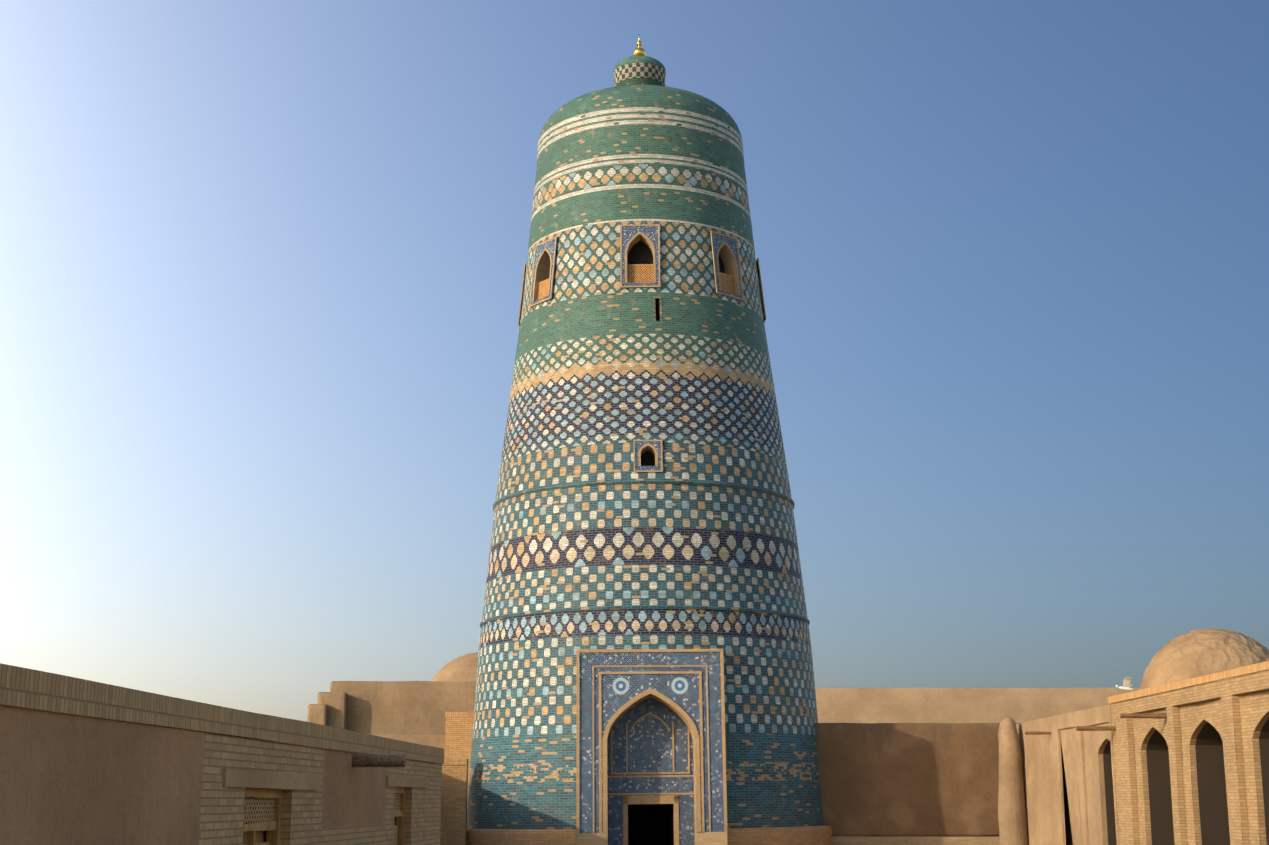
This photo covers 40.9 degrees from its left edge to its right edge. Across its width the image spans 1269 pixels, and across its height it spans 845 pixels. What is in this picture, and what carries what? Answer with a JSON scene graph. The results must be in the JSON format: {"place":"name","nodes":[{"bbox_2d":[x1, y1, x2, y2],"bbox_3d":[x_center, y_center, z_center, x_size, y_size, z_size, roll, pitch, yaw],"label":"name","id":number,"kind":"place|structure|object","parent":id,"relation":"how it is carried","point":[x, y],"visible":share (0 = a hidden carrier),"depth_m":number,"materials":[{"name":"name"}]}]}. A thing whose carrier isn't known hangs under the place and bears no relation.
{"place":"outdoors","nodes":[
{"label":"outdoors","id":0,"kind":"place"},
{"bbox_2d":[0,663,443,844],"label":"house","id":1,"kind":"structure","parent":0,"point":[85,762],"depth_m":14.54,"materials":[{"name":"brick"}]},
{"bbox_2d":[317,692,347,729],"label":"wall block","id":2,"kind":"structure","parent":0,"point":[336,703],"depth_m":68.15,"materials":[{"name":"beige paint"}]},
{"bbox_2d":[370,734,444,754],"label":"mud wall","id":3,"kind":"structure","parent":0,"point":[437,741],"depth_m":61.63,"materials":[{"name":"paint"}]},
{"bbox_2d":[0,0,1268,721],"label":"sky","id":4,"kind":"structure","parent":0,"point":[262,262],"materials":[{"name":"blue"}]},
{"bbox_2d":[815,688,1138,722],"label":"back wall","id":5,"kind":"structure","parent":0,"point":[921,705],"depth_m":108.89,"materials":[{"name":"beige paint"}]},
{"bbox_2d":[1115,676,1133,690],"bbox_3d":[14.063,7.497,48.595,0.728,0.318,1.092,6,-18,20],"label":"flying bird","id":6,"kind":"object","parent":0,"point":[1127,685],"visible":1,"depth_m":48.49},
{"bbox_2d":[1016,661,1268,844],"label":"range","id":7,"kind":"structure","parent":0,"point":[1184,762],"depth_m":43.67,"materials":[{"name":"brick"}]},
{"bbox_2d":[1139,628,1268,689],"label":"dome","id":8,"kind":"structure","parent":7,"relation":"on","point":[1195,653],"depth_m":58.35,"materials":[{"name":"beige paint"}]},
{"label":"ground","id":9,"kind":"structure","parent":0,"visible":0},
{"bbox_2d":[307,704,327,725],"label":"wall block","id":10,"kind":"structure","parent":9,"relation":"on","point":[317,713],"depth_m":67.68,"materials":[{"name":"paint"}]},
{"bbox_2d":[330,681,475,734],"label":"mud house","id":11,"kind":"structure","parent":9,"relation":"on","point":[399,707],"depth_m":68.80,"materials":[{"name":"paint"}]},
{"bbox_2d":[431,652,477,680],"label":"dome","id":12,"kind":"structure","parent":11,"relation":"on","point":[462,668],"depth_m":82.20,"materials":[{"name":"paint"}]},
{"bbox_2d":[440,758,467,844],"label":"brick wall","id":13,"kind":"structure","parent":9,"relation":"on","point":[454,794],"depth_m":57.29,"materials":[{"name":"brick"}]},
{"bbox_2d":[444,712,473,801],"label":"brick pier","id":14,"kind":"structure","parent":9,"relation":"on","point":[458,733],"depth_m":60.71,"materials":[{"name":"beige brick"}]},
{"bbox_2d":[466,35,831,844],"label":"minaret","id":15,"kind":"object","parent":9,"relation":"on","point":[644,667],"visible":1,"depth_m":58.01,"materials":[{"name":"teal tile"}]},
{"bbox_2d":[518,263,526,325],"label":"arched window","id":16,"kind":"structure","parent":15,"relation":"in","point":[524,272],"depth_m":64.49,"materials":[{"name":"tile"}]},
{"bbox_2d":[529,236,556,306],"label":"arched window","id":17,"kind":"structure","parent":15,"relation":"in","point":[545,252],"depth_m":61.99,"materials":[{"name":"tile"}]},
{"bbox_2d":[620,224,659,287],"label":"arched window","id":18,"kind":"structure","parent":15,"relation":"in","point":[639,243],"depth_m":60.16,"materials":[{"name":"tile"}]},
{"bbox_2d":[710,231,743,300],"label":"arched window","id":19,"kind":"structure","parent":15,"relation":"in","point":[725,248],"depth_m":61.40,"materials":[{"name":"tile"}]},
{"bbox_2d":[756,258,765,322],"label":"arched window","id":20,"kind":"structure","parent":15,"relation":"in","point":[757,261],"depth_m":64.09,"materials":[{"name":"tile"}]},
{"bbox_2d":[815,723,1018,844],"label":"court wall","id":21,"kind":"structure","parent":9,"relation":"on","point":[909,783],"depth_m":58.69,"materials":[{"name":"mud"},{"name":"mud plaster"}]},
{"bbox_2d":[998,717,1028,844],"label":"buttress","id":22,"kind":"structure","parent":9,"relation":"on","point":[1012,818],"depth_m":57.02,"materials":[{"name":"paint"}]}
]}

